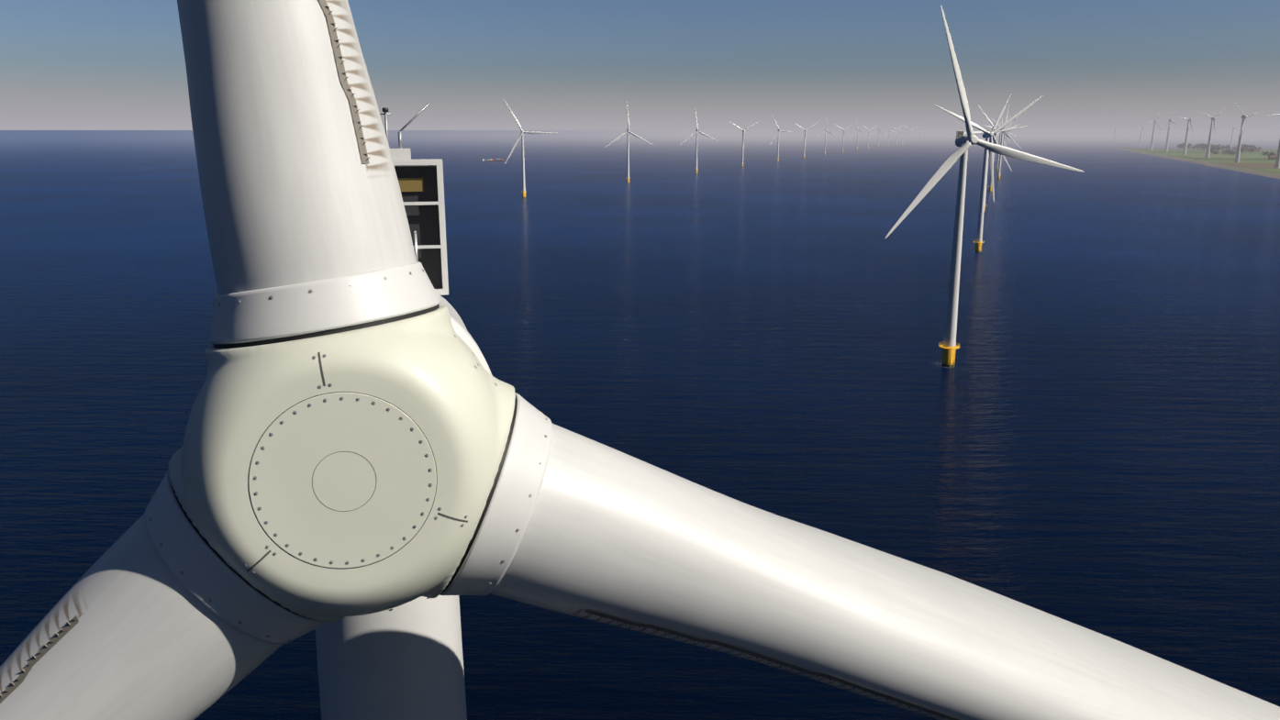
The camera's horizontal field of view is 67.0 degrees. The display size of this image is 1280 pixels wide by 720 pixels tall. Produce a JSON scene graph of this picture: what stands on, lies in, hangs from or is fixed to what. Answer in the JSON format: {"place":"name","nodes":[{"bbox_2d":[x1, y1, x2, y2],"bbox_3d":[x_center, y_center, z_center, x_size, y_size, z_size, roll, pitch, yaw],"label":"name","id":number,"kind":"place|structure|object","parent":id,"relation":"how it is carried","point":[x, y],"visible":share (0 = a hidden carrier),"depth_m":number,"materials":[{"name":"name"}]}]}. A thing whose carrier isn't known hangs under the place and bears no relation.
{"place":"outdoors","nodes":[
{"label":"outdoors","id":0,"kind":"place"},
{"bbox_2d":[0,130,1279,719],"bbox_3d":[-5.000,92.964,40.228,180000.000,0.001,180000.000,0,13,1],"label":"sea","id":1,"kind":"structure","parent":0,"point":[1085,431],"depth_m":429.25,"materials":[{"name":"blue liquid"}]},
{"bbox_2d":[481,158,506,161],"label":"ship","id":2,"kind":"object","parent":1,"relation":"on","point":[494,160],"visible":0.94,"depth_m":3058.64,"materials":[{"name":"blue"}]},
{"bbox_2d":[503,99,557,198],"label":"turbine","id":3,"kind":"object","parent":1,"relation":"in","point":[523,192],"visible":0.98,"depth_m":1420.22,"materials":[{"name":"white metal"}]},
{"bbox_2d":[605,101,652,183],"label":"turbine","id":4,"kind":"object","parent":1,"relation":"in","point":[628,161],"visible":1,"depth_m":1816.00,"materials":[{"name":"white metal"}]},
{"bbox_2d":[0,0,1279,719],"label":"wind turbine","id":5,"kind":"object","parent":1,"relation":"in","point":[374,471],"visible":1,"depth_m":12.07,"materials":[{"name":"white metal"}]},
{"bbox_2d":[679,107,718,173],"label":"turbine","id":6,"kind":"object","parent":1,"relation":"in","point":[696,130],"visible":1,"depth_m":2200.34,"materials":[{"name":"white metal"}]},
{"bbox_2d":[727,120,758,166],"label":"turbine","id":7,"kind":"object","parent":1,"relation":"in","point":[741,163],"visible":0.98,"depth_m":2573.15,"materials":[{"name":"white metal"}]},
{"bbox_2d":[769,113,792,162],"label":"turbine","id":8,"kind":"object","parent":1,"relation":"in","point":[778,130],"visible":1,"depth_m":2972.88,"materials":[{"name":"white metal"}]},
{"bbox_2d":[792,122,817,158],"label":"turbine","id":9,"kind":"object","parent":1,"relation":"in","point":[805,130],"visible":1,"depth_m":3345.51,"materials":[{"name":"white metal"}]},
{"bbox_2d":[814,128,837,155],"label":"turbine","id":10,"kind":"object","parent":1,"relation":"in","point":[826,130],"visible":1,"depth_m":3734.94,"materials":[{"name":"white metal"}]},
{"bbox_2d":[835,124,852,153],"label":"turbine","id":11,"kind":"object","parent":1,"relation":"in","point":[843,137],"visible":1,"depth_m":4127.85,"materials":[{"name":"white metal"}]},
{"bbox_2d":[852,121,867,151],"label":"turbine","id":12,"kind":"object","parent":1,"relation":"in","point":[857,137],"visible":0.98,"depth_m":4506.75,"materials":[{"name":"white metal"}]},
{"bbox_2d":[863,124,877,149],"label":"turbine","id":13,"kind":"object","parent":1,"relation":"in","point":[869,136],"visible":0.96,"depth_m":4898.77,"materials":[{"name":"white metal"}]},
{"bbox_2d":[871,121,885,147],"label":"turbine","id":14,"kind":"object","parent":1,"relation":"in","point":[878,134],"visible":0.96,"depth_m":5282.94,"materials":[{"name":"white metal"}]},
{"bbox_2d":[883,121,896,146],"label":"turbine","id":15,"kind":"object","parent":1,"relation":"in","point":[888,137],"visible":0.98,"depth_m":5661.30,"materials":[{"name":"white metal"}]},
{"bbox_2d":[949,91,1012,212],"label":"turbine","id":16,"kind":"object","parent":1,"relation":"in","point":[993,128],"visible":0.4,"depth_m":1162.29,"materials":[{"name":"white metal"}]},
{"bbox_2d":[884,5,1083,368],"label":"turbine","id":17,"kind":"object","parent":1,"relation":"in","point":[949,347],"visible":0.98,"depth_m":398.67,"materials":[{"name":"white metal"}]},
{"bbox_2d":[934,95,1042,253],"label":"turbine","id":18,"kind":"object","parent":1,"relation":"in","point":[987,136],"visible":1,"depth_m":783.36,"materials":[{"name":"white metal"}]},
{"bbox_2d":[983,124,1007,171],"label":"turbine","id":19,"kind":"object","parent":1,"relation":"in","point":[997,161],"visible":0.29,"depth_m":2318.95,"materials":[{"name":"white metal"}]},
{"bbox_2d":[982,103,1021,179],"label":"turbine","id":20,"kind":"object","parent":1,"relation":"in","point":[998,175],"visible":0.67,"depth_m":1931.92,"materials":[{"name":"white metal"}]},
{"bbox_2d":[978,105,1026,191],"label":"turbine","id":21,"kind":"object","parent":1,"relation":"in","point":[990,182],"visible":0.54,"depth_m":1552.46,"materials":[{"name":"white metal"}]},
{"bbox_2d":[0,0,1279,130],"label":"sky","id":22,"kind":"structure","parent":0,"point":[65,64],"materials":[{"name":"blue"}]},
{"bbox_2d":[1115,147,1279,178],"bbox_3d":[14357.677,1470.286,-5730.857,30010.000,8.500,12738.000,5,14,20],"label":"land","id":23,"kind":"structure","parent":0,"point":[1255,162],"depth_m":3272.34,"materials":[{"name":"green plant"}]},
{"bbox_2d":[1136,121,1144,144],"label":"wind turbine","id":24,"kind":"object","parent":23,"relation":"on","point":[1141,128],"visible":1,"depth_m":6083.43,"materials":[{"name":"grey paint"}]},
{"bbox_2d":[1145,111,1160,150],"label":"wind turbine","id":25,"kind":"object","parent":23,"relation":"on","point":[1152,141],"visible":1,"depth_m":4683.17,"materials":[{"name":"grey paint"}]},
{"bbox_2d":[1162,110,1180,152],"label":"wind turbine","id":26,"kind":"object","parent":23,"relation":"on","point":[1167,140],"visible":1,"depth_m":4246.20,"materials":[{"name":"grey paint"}]},
{"bbox_2d":[1177,108,1199,155],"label":"wind turbine","id":27,"kind":"object","parent":23,"relation":"on","point":[1185,142],"visible":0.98,"depth_m":3808.41,"materials":[{"name":"grey paint"}]},
{"bbox_2d":[1200,106,1226,157],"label":"wind turbine","id":28,"kind":"object","parent":23,"relation":"on","point":[1212,118],"visible":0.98,"depth_m":3371.27,"materials":[{"name":"grey paint"}]},
{"bbox_2d":[1229,124,1237,146],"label":"wind turbine","id":29,"kind":"object","parent":23,"relation":"on","point":[1232,135],"visible":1,"depth_m":5690.74,"materials":[{"name":"grey paint"}]},
{"bbox_2d":[1234,101,1262,162],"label":"wind turbine","id":30,"kind":"object","parent":23,"relation":"on","point":[1238,152],"visible":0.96,"depth_m":2936.42,"materials":[{"name":"grey paint"}]},
{"bbox_2d":[1243,147,1259,151],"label":"farm barn","id":31,"kind":"structure","parent":23,"relation":"on","point":[1245,150],"depth_m":4359.71,"materials":[{"name":"beige"}]},
{"bbox_2d":[1268,154,1277,159],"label":"farm barn","id":32,"kind":"structure","parent":23,"relation":"on","point":[1272,157],"depth_m":3213.24,"materials":[{"name":"beige"}]},
{"bbox_2d":[1268,113,1279,167],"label":"wind turbine","id":33,"kind":"object","parent":23,"relation":"on","point":[1277,163],"visible":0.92,"depth_m":2509.68,"materials":[{"name":"grey paint"}]}
]}

